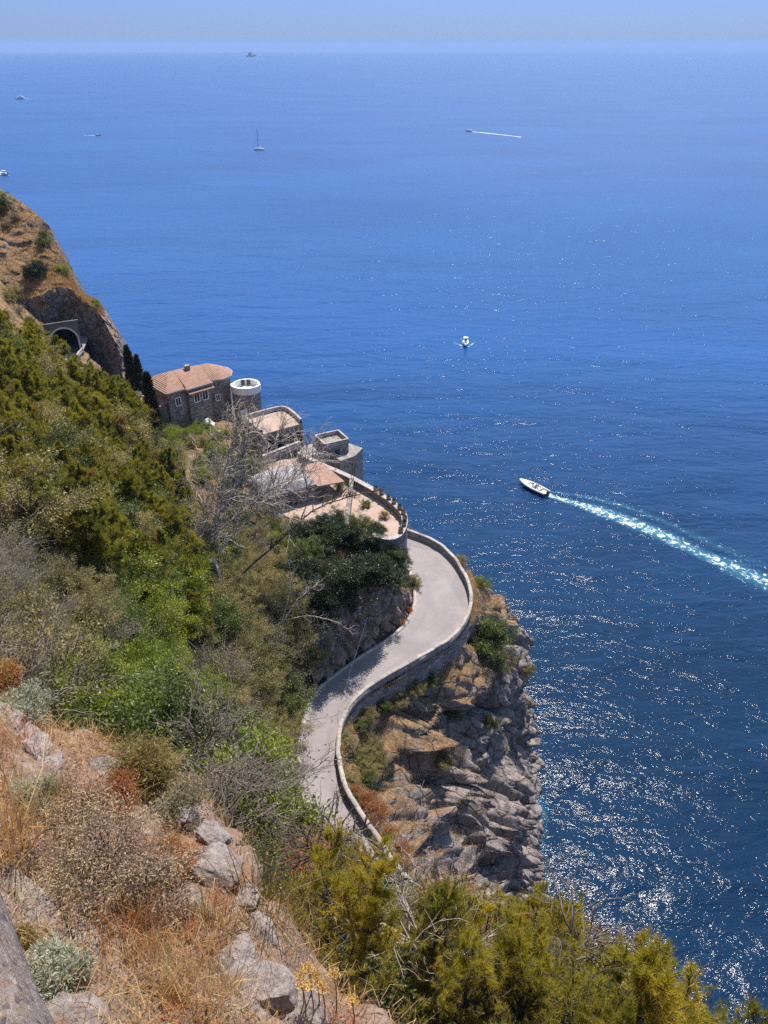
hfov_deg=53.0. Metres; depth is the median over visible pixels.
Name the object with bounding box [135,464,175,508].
pine tree
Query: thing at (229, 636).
olive green shrub
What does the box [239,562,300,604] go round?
olive green shrub
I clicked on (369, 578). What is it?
dark green shrub
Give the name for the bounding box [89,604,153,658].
bare shrub
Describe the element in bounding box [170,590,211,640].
bright green shrub
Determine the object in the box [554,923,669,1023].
pine tree
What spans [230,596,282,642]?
olive green shrub
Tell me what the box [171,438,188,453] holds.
bright green shrub
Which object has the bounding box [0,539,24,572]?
bare shrub
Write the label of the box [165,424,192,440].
bright green shrub
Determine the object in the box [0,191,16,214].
evergreen shrub
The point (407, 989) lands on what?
undergrowth
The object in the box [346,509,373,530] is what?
evergreen shrub
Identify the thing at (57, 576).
dry shrub
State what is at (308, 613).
dry shrub
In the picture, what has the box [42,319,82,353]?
road tunnel
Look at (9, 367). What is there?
pine tree
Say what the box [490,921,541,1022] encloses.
pine tree
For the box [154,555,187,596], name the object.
evergreen shrub
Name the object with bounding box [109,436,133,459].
pine tree
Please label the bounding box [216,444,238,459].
bright green shrub
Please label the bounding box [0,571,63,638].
olive green shrub
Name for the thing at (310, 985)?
yellow flower
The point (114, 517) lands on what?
pine tree
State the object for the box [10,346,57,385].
pine tree
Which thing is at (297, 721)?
olive green shrub
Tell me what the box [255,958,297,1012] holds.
limestone block
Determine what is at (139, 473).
pine tree
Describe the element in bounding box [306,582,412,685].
rock bank
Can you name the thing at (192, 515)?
pine tree
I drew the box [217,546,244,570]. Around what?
evergreen shrub
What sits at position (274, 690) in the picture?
olive green shrub
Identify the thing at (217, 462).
dry shrub
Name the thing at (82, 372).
pine tree
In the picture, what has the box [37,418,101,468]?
evergreen shrub
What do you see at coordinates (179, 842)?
rust bush
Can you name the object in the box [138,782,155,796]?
limestone block
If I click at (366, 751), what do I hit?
olive green shrub
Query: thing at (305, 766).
bare shrub
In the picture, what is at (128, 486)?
pine tree
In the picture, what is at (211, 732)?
bare shrub
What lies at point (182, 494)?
pine tree
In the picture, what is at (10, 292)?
bright green shrub
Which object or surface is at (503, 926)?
pine tree
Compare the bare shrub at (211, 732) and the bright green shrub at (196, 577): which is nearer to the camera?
the bare shrub at (211, 732)
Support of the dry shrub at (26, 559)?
on the hillside
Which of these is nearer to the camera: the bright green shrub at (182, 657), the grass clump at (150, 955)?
the grass clump at (150, 955)
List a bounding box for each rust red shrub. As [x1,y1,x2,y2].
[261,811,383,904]
[349,783,365,794]
[356,788,381,809]
[363,797,392,825]
[365,810,388,831]
[379,824,403,842]
[391,837,414,859]
[397,855,412,871]
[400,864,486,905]
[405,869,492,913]
[406,606,413,612]
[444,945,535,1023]
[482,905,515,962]
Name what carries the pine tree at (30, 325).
on the hillside
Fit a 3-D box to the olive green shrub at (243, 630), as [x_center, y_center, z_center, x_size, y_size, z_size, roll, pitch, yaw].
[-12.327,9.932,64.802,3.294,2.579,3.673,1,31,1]
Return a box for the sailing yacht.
[253,136,264,149]
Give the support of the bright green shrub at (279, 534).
on the hillside
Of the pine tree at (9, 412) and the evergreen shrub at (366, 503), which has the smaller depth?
the pine tree at (9, 412)
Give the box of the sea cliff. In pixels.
[79,351,555,918]
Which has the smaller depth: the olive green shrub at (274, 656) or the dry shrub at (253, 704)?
the dry shrub at (253, 704)
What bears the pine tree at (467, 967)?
on the hillside
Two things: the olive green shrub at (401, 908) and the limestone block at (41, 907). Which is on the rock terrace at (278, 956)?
the limestone block at (41, 907)
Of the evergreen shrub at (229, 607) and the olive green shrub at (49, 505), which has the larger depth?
the evergreen shrub at (229, 607)
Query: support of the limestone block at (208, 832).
on the rock terrace at (278, 956)
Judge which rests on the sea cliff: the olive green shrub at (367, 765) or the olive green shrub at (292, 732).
the olive green shrub at (367, 765)
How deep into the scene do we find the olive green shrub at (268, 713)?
60.12 m
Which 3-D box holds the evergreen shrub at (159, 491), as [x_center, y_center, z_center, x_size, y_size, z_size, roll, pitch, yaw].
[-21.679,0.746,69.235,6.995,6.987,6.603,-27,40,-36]
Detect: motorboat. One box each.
[0,170,8,175]
[463,337,468,346]
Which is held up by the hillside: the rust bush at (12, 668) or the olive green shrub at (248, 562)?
the olive green shrub at (248, 562)
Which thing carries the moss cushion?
on the rock terrace at (278, 956)
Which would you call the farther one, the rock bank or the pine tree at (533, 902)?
the rock bank
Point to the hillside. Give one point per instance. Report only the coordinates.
(344, 550)
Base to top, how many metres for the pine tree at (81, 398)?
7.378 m
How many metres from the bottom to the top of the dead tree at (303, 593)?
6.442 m
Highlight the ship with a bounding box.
[246,52,256,56]
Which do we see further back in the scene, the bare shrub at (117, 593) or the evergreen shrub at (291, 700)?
the evergreen shrub at (291, 700)
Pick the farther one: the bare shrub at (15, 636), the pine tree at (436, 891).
the bare shrub at (15, 636)
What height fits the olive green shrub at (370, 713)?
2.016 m
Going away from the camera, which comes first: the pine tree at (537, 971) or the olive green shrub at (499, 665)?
the pine tree at (537, 971)
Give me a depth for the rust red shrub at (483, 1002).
10.19 m
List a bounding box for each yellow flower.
[292,966,306,1003]
[295,976,308,1015]
[301,960,313,988]
[304,976,316,1014]
[308,967,322,1005]
[314,980,328,1019]
[325,967,341,1013]
[345,991,359,1023]
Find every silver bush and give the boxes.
[0,676,63,730]
[8,768,61,818]
[26,925,98,1001]
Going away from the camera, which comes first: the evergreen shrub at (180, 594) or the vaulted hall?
the evergreen shrub at (180, 594)
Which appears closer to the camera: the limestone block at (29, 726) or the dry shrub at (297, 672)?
the limestone block at (29, 726)
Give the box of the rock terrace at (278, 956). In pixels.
[0,685,392,1023]
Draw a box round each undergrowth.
[0,534,211,699]
[15,310,373,686]
[46,689,536,1023]
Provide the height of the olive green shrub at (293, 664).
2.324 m
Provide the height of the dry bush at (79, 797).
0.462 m
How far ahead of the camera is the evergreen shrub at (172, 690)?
15.55 m
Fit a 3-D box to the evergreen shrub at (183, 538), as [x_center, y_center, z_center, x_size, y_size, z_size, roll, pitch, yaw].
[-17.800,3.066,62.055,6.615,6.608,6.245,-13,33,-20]
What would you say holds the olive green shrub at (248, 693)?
on the hillside
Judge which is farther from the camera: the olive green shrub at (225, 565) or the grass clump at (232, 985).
the olive green shrub at (225, 565)
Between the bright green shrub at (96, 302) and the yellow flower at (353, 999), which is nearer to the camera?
the yellow flower at (353, 999)
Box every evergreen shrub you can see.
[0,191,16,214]
[0,320,41,359]
[22,315,35,324]
[31,233,52,246]
[37,228,53,239]
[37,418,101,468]
[59,669,259,774]
[82,644,230,734]
[87,479,142,528]
[88,554,156,611]
[92,594,164,661]
[103,589,155,641]
[116,668,159,701]
[126,549,182,593]
[127,424,178,458]
[133,513,199,568]
[138,479,180,523]
[147,526,181,566]
[153,422,178,438]
[153,569,190,623]
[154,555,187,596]
[162,520,235,587]
[171,696,262,769]
[174,701,263,794]
[187,664,221,701]
[189,418,202,426]
[191,678,242,719]
[193,416,217,430]
[193,452,209,467]
[199,587,254,648]
[199,595,246,643]
[201,445,216,454]
[201,659,222,677]
[203,448,219,462]
[207,434,225,444]
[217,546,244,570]
[221,534,252,566]
[222,500,248,522]
[224,502,250,524]
[230,712,297,766]
[241,565,261,579]
[255,666,279,699]
[258,651,281,689]
[267,654,290,680]
[274,665,319,728]
[278,678,302,698]
[279,662,299,691]
[285,532,334,562]
[333,848,415,912]
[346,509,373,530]
[351,745,365,769]
[352,718,370,734]
[357,768,378,791]
[359,497,371,508]
[376,697,395,717]
[377,544,408,566]
[382,561,406,594]
[421,669,440,688]
[470,607,522,663]
[483,713,503,729]
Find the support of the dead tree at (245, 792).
on the hillside
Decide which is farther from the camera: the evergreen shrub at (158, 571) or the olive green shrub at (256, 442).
the olive green shrub at (256, 442)
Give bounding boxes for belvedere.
[300,430,362,480]
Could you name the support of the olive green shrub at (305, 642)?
on the hillside
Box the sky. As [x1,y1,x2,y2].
[0,0,767,51]
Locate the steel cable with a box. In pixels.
[348,618,366,676]
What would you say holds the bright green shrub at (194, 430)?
on the hillside
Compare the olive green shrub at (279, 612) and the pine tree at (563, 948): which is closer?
the pine tree at (563, 948)
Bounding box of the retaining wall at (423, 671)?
[341,605,472,745]
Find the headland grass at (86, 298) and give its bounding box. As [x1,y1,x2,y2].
[0,192,106,316]
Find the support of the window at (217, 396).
in the villa
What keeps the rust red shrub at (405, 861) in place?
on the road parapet
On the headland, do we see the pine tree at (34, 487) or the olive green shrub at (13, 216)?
the olive green shrub at (13, 216)
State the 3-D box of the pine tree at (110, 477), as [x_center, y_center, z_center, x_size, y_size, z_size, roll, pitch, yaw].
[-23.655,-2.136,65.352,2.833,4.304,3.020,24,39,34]
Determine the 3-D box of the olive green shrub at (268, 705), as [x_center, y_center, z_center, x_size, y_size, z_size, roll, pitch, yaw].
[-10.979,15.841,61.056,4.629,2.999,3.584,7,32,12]
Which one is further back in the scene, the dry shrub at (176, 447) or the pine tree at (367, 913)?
the dry shrub at (176, 447)
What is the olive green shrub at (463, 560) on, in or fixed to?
on the sea cliff
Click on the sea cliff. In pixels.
(513, 811)
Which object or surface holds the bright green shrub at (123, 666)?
on the hillside
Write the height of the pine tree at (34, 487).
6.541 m
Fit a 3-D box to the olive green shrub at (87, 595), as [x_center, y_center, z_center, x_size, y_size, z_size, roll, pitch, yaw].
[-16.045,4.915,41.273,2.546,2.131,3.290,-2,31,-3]
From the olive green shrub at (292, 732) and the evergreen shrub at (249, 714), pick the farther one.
the olive green shrub at (292, 732)
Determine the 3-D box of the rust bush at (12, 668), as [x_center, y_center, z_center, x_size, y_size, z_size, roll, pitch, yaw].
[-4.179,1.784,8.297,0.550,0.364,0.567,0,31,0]
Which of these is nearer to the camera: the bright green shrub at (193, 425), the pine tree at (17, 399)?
the pine tree at (17, 399)
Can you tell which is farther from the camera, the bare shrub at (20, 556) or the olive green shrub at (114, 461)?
the olive green shrub at (114, 461)
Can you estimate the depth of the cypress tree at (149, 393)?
114.85 m
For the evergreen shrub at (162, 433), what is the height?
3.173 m
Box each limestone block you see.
[0,703,25,733]
[0,862,67,939]
[17,721,41,739]
[19,731,55,760]
[38,752,64,772]
[44,991,108,1023]
[60,907,98,953]
[86,756,121,791]
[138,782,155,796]
[154,794,195,826]
[176,886,209,918]
[185,842,242,893]
[195,818,231,845]
[212,932,275,1016]
[235,882,259,911]
[248,909,277,948]
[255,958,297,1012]
[278,972,329,1023]
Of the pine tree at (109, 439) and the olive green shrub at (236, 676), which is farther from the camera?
the pine tree at (109, 439)
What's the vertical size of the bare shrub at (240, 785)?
2.430 m
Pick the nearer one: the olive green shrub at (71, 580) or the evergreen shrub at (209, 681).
the olive green shrub at (71, 580)
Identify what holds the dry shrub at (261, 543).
on the hillside
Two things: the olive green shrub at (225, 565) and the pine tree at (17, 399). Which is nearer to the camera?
the pine tree at (17, 399)
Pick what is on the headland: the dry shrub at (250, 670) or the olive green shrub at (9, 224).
the olive green shrub at (9, 224)
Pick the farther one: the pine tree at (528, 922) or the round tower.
the round tower
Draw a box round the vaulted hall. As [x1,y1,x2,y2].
[248,462,343,511]
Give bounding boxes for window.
[175,397,181,406]
[193,393,200,402]
[202,390,208,399]
[215,393,220,400]
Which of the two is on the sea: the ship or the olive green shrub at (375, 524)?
the ship
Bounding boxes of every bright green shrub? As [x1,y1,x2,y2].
[1,284,21,302]
[18,655,170,746]
[34,627,128,719]
[52,262,70,275]
[91,298,100,306]
[93,528,162,588]
[103,631,179,674]
[106,658,140,694]
[112,578,189,647]
[112,651,150,682]
[123,641,191,678]
[131,657,202,709]
[136,574,189,631]
[147,628,173,647]
[150,713,340,866]
[154,636,176,658]
[160,655,208,699]
[163,425,181,438]
[164,638,196,661]
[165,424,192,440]
[170,548,219,595]
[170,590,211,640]
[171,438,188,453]
[187,420,201,437]
[189,461,216,489]
[190,424,211,435]
[197,426,223,440]
[201,663,222,700]
[203,441,223,448]
[209,669,237,693]
[212,474,228,490]
[216,427,235,438]
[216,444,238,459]
[228,457,256,471]
[246,442,260,456]
[261,511,289,533]
[264,527,296,551]
[264,730,295,789]
[333,483,344,489]
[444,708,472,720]
[475,575,492,589]
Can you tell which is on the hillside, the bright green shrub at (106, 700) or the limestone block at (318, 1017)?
the bright green shrub at (106, 700)
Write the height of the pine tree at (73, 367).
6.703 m
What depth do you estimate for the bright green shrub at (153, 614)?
49.15 m
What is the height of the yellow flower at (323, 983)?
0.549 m
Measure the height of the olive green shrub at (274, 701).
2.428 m
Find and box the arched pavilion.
[243,406,303,460]
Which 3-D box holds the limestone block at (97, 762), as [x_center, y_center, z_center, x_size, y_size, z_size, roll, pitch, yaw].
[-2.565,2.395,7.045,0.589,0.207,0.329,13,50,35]
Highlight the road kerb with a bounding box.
[297,567,416,764]
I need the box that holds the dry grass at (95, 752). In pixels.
[0,643,426,1023]
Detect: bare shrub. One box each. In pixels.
[0,516,62,554]
[0,533,38,567]
[0,538,21,576]
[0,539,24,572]
[0,548,52,605]
[0,558,58,606]
[0,582,55,628]
[0,601,39,688]
[27,582,86,621]
[32,542,83,567]
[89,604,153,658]
[103,580,137,610]
[129,641,343,841]
[167,722,367,879]
[289,749,318,782]
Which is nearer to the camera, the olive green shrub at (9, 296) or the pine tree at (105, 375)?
the pine tree at (105, 375)
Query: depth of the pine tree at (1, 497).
38.92 m
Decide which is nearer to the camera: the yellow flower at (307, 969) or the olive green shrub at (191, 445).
the yellow flower at (307, 969)
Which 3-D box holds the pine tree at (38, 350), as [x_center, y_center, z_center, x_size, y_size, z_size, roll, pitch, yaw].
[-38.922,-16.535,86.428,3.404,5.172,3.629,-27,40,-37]
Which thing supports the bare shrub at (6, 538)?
on the hillside
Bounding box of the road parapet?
[76,347,472,885]
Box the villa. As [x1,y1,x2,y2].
[140,363,234,422]
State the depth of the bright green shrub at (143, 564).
50.95 m
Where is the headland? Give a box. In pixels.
[0,188,142,394]
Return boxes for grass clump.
[0,728,69,872]
[1,742,86,827]
[36,863,185,973]
[80,910,221,1023]
[135,870,253,981]
[137,919,264,1023]
[158,785,372,971]
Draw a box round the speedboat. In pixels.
[519,478,550,496]
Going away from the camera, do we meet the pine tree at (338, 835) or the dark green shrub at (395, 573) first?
the pine tree at (338, 835)
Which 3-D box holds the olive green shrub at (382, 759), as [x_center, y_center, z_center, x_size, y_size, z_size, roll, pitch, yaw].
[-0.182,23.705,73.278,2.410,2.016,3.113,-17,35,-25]
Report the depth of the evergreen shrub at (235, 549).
77.87 m
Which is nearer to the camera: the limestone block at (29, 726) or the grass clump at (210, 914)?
the grass clump at (210, 914)
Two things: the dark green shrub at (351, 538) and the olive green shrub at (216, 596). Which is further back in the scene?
the dark green shrub at (351, 538)
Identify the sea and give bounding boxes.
[0,52,767,1023]
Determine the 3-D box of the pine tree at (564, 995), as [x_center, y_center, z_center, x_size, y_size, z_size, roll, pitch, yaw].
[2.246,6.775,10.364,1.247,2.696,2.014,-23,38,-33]
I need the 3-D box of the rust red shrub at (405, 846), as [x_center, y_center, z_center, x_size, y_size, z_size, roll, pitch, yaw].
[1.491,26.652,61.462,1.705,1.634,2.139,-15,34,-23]
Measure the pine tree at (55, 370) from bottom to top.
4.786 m
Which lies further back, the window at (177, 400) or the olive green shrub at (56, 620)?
the window at (177, 400)
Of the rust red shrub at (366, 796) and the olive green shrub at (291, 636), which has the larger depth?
the olive green shrub at (291, 636)
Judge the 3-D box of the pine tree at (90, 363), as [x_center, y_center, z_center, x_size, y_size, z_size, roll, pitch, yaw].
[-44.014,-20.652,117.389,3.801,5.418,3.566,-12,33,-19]
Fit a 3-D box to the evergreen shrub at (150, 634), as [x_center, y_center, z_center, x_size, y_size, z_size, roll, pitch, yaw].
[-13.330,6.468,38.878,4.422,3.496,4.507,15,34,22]
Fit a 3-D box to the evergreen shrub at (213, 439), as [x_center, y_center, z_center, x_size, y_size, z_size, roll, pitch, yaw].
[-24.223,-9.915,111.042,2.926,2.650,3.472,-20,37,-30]
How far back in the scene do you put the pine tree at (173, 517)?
61.77 m
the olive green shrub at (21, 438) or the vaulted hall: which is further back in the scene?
the vaulted hall
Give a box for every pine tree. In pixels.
[0,309,34,355]
[0,331,33,393]
[0,381,17,403]
[0,393,58,463]
[0,434,43,479]
[0,452,16,493]
[0,456,10,474]
[0,465,7,499]
[1,375,42,417]
[2,309,22,335]
[2,382,43,418]
[3,391,49,447]
[8,455,76,534]
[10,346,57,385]
[13,476,78,557]
[16,326,24,335]
[16,327,50,362]
[18,399,49,440]
[20,359,60,410]
[20,368,61,415]
[21,319,59,362]
[30,344,55,367]
[34,352,52,373]
[34,438,61,471]
[38,500,131,576]
[39,326,63,350]
[40,465,81,505]
[43,375,53,390]
[44,334,86,370]
[50,364,71,380]
[50,384,85,422]
[50,463,83,505]
[51,367,85,403]
[52,439,76,482]
[53,354,81,379]
[55,504,80,543]
[56,457,113,506]
[58,395,116,458]
[65,357,84,390]
[66,354,93,370]
[66,485,128,564]
[67,382,111,435]
[69,436,117,487]
[70,499,147,574]
[79,367,117,398]
[79,368,93,388]
[80,385,95,410]
[86,388,141,436]
[86,467,111,498]
[87,360,107,375]
[87,419,112,449]
[88,408,132,450]
[97,437,119,464]
[98,468,115,499]
[100,464,121,499]
[101,371,117,399]
[103,375,147,413]
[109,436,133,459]
[110,468,153,530]
[110,511,149,549]
[112,462,149,491]
[112,517,133,548]
[113,443,141,481]
[115,527,177,608]
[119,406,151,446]
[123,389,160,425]
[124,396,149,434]
[127,447,151,474]
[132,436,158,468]
[133,442,151,469]
[134,461,145,486]
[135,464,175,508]
[141,490,187,526]
[150,460,175,487]
[150,528,192,580]
[151,446,195,494]
[156,480,176,511]
[157,502,219,570]
[173,477,200,504]
[174,468,197,496]
[174,486,196,505]
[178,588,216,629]
[179,502,209,521]
[182,508,209,548]
[183,503,204,538]
[266,817,390,954]
[279,830,434,1023]
[383,875,502,1016]
[393,868,483,1023]
[404,903,638,1023]
[414,866,530,983]
[414,914,529,1023]
[453,920,587,1023]
[482,903,523,946]
[482,913,520,941]
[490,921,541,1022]
[493,890,538,926]
[494,924,573,958]
[499,877,569,945]
[502,903,533,959]
[503,964,616,1022]
[506,967,626,1023]
[509,931,731,1023]
[510,883,609,971]
[525,967,638,1023]
[533,886,600,938]
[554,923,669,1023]
[665,977,726,1023]
[685,983,747,1023]
[716,990,767,1023]
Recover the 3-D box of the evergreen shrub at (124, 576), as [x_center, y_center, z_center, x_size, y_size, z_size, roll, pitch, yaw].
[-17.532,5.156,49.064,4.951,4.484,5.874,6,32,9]
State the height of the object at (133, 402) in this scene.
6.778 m
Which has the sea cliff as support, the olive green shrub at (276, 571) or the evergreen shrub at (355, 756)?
the evergreen shrub at (355, 756)
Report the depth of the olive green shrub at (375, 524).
88.97 m
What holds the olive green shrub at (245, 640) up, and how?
on the hillside
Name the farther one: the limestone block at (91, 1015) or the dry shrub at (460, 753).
the dry shrub at (460, 753)
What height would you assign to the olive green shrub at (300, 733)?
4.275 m
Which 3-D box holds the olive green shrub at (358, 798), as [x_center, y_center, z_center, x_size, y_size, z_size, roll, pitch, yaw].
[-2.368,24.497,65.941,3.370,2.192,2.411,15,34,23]
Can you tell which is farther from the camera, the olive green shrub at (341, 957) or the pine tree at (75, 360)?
the pine tree at (75, 360)
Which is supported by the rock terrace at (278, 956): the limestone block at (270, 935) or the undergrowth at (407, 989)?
the limestone block at (270, 935)
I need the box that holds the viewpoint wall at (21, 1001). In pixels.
[0,892,54,1023]
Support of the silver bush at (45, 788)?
on the rock terrace at (278, 956)
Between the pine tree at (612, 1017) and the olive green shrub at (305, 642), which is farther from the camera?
the olive green shrub at (305, 642)
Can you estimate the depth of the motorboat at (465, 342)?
329.47 m
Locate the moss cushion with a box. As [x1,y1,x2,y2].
[13,918,40,948]
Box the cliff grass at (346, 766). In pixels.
[82,354,540,898]
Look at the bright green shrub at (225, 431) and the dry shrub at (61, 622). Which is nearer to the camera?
the dry shrub at (61, 622)
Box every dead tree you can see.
[151,710,317,862]
[172,388,353,581]
[237,426,392,582]
[270,555,356,634]
[316,797,527,1023]
[526,851,646,1015]
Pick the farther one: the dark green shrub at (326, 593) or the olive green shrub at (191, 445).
the olive green shrub at (191, 445)
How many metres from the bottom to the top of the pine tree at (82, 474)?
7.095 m
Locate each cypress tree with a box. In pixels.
[121,344,137,391]
[133,353,143,392]
[140,370,165,433]
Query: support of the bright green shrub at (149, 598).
on the hillside
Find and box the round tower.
[231,379,261,425]
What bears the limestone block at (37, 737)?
on the rock terrace at (278, 956)
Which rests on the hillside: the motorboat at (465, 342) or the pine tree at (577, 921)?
the pine tree at (577, 921)
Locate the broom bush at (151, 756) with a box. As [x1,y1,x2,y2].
[97,727,188,802]
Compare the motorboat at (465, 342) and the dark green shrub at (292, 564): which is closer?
the dark green shrub at (292, 564)
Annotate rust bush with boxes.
[0,652,25,693]
[71,759,141,820]
[138,819,207,887]
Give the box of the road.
[62,336,468,860]
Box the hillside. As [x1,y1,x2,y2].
[0,280,452,1023]
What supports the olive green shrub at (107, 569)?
on the hillside
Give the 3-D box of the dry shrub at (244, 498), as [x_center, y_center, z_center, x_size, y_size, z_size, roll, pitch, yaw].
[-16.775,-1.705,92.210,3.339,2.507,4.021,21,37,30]
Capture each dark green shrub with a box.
[19,256,50,278]
[273,554,312,591]
[282,520,317,542]
[287,579,316,615]
[293,554,337,585]
[293,566,378,624]
[306,512,333,534]
[307,515,345,555]
[325,503,346,524]
[328,553,349,578]
[329,559,370,604]
[334,518,364,547]
[335,549,384,595]
[351,549,396,586]
[355,525,387,554]
[362,519,387,533]
[372,554,414,592]
[389,567,401,581]
[391,557,416,587]
[393,547,410,567]
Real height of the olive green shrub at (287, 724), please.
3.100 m
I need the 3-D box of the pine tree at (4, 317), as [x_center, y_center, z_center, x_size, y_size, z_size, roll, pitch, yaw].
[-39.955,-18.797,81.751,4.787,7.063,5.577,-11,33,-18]
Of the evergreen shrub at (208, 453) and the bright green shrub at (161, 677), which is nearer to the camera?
the bright green shrub at (161, 677)
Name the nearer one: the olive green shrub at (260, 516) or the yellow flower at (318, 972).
the yellow flower at (318, 972)
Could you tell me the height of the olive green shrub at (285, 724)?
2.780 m
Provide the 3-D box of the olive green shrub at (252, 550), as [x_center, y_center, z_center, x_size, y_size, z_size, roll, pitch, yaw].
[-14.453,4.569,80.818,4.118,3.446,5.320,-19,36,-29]
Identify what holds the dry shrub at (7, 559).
on the hillside
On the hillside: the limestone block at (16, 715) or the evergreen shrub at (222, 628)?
the evergreen shrub at (222, 628)
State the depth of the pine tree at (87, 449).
63.47 m
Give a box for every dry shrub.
[0,540,59,587]
[0,546,17,579]
[0,555,18,612]
[0,590,114,729]
[1,599,120,724]
[12,303,24,314]
[13,534,40,554]
[32,611,80,634]
[36,563,80,598]
[69,596,116,634]
[170,434,192,456]
[195,625,262,684]
[208,455,227,470]
[211,464,222,476]
[223,647,263,694]
[230,490,260,506]
[238,517,293,562]
[238,691,268,726]
[256,611,303,666]
[265,813,362,884]
[276,631,319,661]
[279,660,324,712]
[282,577,336,646]
[317,490,330,501]
[368,925,451,999]
[455,745,468,759]
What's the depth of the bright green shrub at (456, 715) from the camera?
85.08 m
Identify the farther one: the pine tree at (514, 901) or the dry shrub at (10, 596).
the dry shrub at (10, 596)
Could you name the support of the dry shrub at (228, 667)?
on the hillside
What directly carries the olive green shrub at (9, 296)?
on the hillside
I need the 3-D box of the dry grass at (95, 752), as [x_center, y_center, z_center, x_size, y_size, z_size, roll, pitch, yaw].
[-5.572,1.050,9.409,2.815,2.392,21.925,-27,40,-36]
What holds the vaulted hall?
on the garden terrace at (379, 503)
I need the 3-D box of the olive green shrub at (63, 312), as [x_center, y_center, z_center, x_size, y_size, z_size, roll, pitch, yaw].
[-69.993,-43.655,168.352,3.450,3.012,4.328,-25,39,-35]
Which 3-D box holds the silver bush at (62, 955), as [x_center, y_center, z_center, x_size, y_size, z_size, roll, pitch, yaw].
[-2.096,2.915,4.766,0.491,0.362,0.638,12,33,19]
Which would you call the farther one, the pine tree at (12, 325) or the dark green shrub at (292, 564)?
the pine tree at (12, 325)
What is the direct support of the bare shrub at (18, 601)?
on the hillside
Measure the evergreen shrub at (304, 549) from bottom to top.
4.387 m
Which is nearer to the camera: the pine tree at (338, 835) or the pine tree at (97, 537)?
the pine tree at (338, 835)
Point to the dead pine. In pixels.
(301, 846)
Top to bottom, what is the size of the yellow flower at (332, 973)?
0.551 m
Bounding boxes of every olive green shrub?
[0,218,12,228]
[0,407,55,484]
[0,444,116,556]
[0,459,101,539]
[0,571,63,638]
[0,602,126,698]
[0,605,27,631]
[1,289,17,302]
[1,618,50,650]
[7,284,23,296]
[8,212,21,221]
[20,549,95,607]
[25,396,77,431]
[27,613,110,689]
[32,333,67,358]
[32,349,75,387]
[32,406,108,486]
[44,619,110,658]
[54,580,129,635]
[57,306,68,316]
[62,560,119,602]
[64,565,132,607]
[64,581,105,615]
[86,396,155,452]
[90,444,136,480]
[114,489,160,524]
[125,502,165,555]
[128,435,189,482]
[167,493,223,536]
[178,497,230,556]
[179,432,198,448]
[195,430,214,447]
[199,622,220,643]
[200,569,261,626]
[202,547,221,571]
[204,589,229,601]
[208,567,248,608]
[210,592,248,618]
[211,659,243,693]
[214,552,241,575]
[215,625,238,645]
[216,562,250,582]
[217,639,245,668]
[217,681,250,712]
[220,565,247,585]
[220,639,255,668]
[221,518,248,545]
[226,558,248,572]
[226,667,258,686]
[227,626,272,665]
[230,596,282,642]
[230,675,255,701]
[234,554,270,576]
[236,615,256,634]
[237,542,263,556]
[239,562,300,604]
[241,520,269,542]
[242,637,282,701]
[244,573,283,616]
[245,547,288,574]
[245,565,267,593]
[246,607,262,623]
[247,436,270,450]
[247,602,269,615]
[247,617,273,643]
[248,695,275,722]
[249,505,276,524]
[249,583,313,641]
[250,695,281,730]
[253,577,308,625]
[255,546,294,575]
[255,629,298,690]
[256,555,299,597]
[256,687,277,710]
[261,599,285,624]
[261,687,280,718]
[264,680,283,697]
[271,722,296,741]
[272,612,294,648]
[272,705,301,748]
[272,716,296,735]
[273,704,321,742]
[274,709,313,734]
[274,864,385,980]
[276,730,311,770]
[282,620,318,658]
[283,620,300,645]
[284,513,306,527]
[284,653,302,672]
[296,645,322,666]
[298,618,321,637]
[301,636,332,672]
[336,725,357,752]
[337,764,365,786]
[341,786,368,812]
[349,858,415,972]
[357,738,378,762]
[357,755,384,781]
[360,703,379,727]
[360,731,385,753]
[364,519,387,532]
[369,747,392,776]
[378,511,392,518]
[383,877,422,952]
[389,689,409,711]
[396,862,425,917]
[407,572,422,589]
[407,677,425,698]
[431,750,456,771]
[456,553,469,565]
[456,885,511,913]
[483,644,528,680]
[522,664,536,679]
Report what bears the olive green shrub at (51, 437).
on the hillside
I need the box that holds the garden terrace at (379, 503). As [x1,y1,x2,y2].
[261,441,407,576]
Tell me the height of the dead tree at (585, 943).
3.386 m
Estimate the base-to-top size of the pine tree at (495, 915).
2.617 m
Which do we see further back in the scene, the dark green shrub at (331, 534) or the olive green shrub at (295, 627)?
the dark green shrub at (331, 534)
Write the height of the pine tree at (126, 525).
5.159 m
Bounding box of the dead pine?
[260,779,438,955]
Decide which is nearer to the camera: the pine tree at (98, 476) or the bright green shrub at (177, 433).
the pine tree at (98, 476)
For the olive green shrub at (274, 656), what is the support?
on the hillside
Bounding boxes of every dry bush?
[0,762,198,935]
[34,753,115,844]
[85,822,202,943]
[138,769,217,839]
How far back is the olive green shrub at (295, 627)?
73.30 m
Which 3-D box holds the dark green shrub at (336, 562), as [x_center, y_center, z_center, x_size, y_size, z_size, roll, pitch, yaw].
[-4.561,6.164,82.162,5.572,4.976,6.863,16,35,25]
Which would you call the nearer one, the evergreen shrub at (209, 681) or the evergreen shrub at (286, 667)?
the evergreen shrub at (209, 681)

